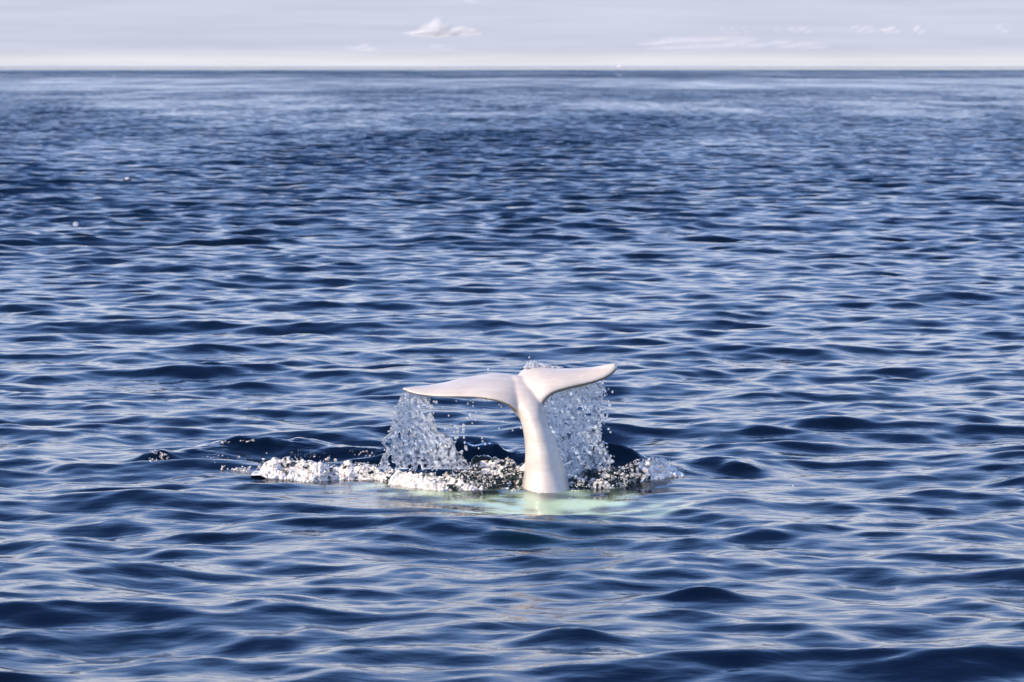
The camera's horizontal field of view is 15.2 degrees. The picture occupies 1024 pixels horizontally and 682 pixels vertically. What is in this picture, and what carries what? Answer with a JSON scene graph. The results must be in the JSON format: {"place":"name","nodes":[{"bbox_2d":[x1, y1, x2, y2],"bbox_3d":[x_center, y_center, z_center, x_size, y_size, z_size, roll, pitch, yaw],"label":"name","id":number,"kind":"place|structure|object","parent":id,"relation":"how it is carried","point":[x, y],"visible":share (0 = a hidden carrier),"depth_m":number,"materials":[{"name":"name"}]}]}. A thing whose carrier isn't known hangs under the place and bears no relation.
{"place":"outdoors","nodes":[
{"label":"outdoors","id":0,"kind":"place"},
{"bbox_2d":[376,360,614,477],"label":"spray droplets","id":1,"kind":"object","parent":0,"point":[466,448],"visible":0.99,"depth_m":18.22},
{"bbox_2d":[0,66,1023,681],"bbox_3d":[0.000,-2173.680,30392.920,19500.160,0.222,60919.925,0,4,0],"label":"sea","id":2,"kind":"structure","parent":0,"point":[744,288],"depth_m":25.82,"materials":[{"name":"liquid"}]},
{"bbox_2d":[149,439,371,462],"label":"spray flecks","id":3,"kind":"object","parent":2,"relation":"on","point":[222,455],"visible":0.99,"depth_m":19.26,"materials":[{"name":"liquid"}]},
{"bbox_2d":[251,456,511,490],"bbox_3d":[-0.609,0.636,18.443,1.443,0.147,0.621,2,5,25],"label":"foam","id":4,"kind":"object","parent":2,"relation":"on","point":[274,468],"visible":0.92,"depth_m":18.40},
{"bbox_2d":[221,453,683,491],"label":"foam droplets","id":5,"kind":"object","parent":2,"relation":"on","point":[480,475],"visible":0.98,"depth_m":18.11},
{"bbox_2d":[462,454,524,484],"bbox_3d":[-0.087,0.620,18.375,0.310,0.152,0.442,0,4,0],"label":"foam","id":6,"kind":"object","parent":2,"relation":"on","point":[483,461],"visible":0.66,"depth_m":18.28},
{"bbox_2d":[403,363,616,492],"bbox_3d":[0.239,1.683,17.818,0.936,3.081,1.641,-2,4,-24],"label":"beluga whale","id":7,"kind":"object","parent":2,"relation":"in","point":[524,394],"visible":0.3,"depth_m":18.14},
{"bbox_2d":[377,390,470,468],"bbox_3d":[-0.416,0.421,18.234,0.456,0.379,0.111,0,4,0],"label":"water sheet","id":8,"kind":"object","parent":7,"relation":"attached to","point":[445,455],"visible":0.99,"depth_m":18.24,"materials":[{"name":"blue liquid"}]},
{"bbox_2d":[524,360,563,368],"bbox_3d":[0.152,0.115,18.387,0.194,0.052,0.095,0,4,0],"label":"splash","id":9,"kind":"object","parent":7,"relation":"on","point":[534,364],"visible":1,"depth_m":18.37,"materials":[{"name":"white liquid"}]},
{"bbox_2d":[543,379,611,475],"bbox_3d":[0.307,0.409,18.246,0.338,0.471,0.096,-1,4,-11],"label":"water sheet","id":10,"kind":"object","parent":7,"relation":"attached to","point":[575,425],"visible":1,"depth_m":18.25,"materials":[{"name":"blue liquid"}]},
{"bbox_2d":[568,456,683,488],"bbox_3d":[0.561,0.630,18.396,0.847,0.155,0.356,-3,5,-32],"label":"foam","id":11,"kind":"object","parent":2,"relation":"on","point":[590,477],"visible":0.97,"depth_m":18.25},
{"bbox_2d":[0,0,1023,65],"label":"sky","id":12,"kind":"structure","parent":0,"point":[32,32],"materials":[{"name":"white"}]}
]}

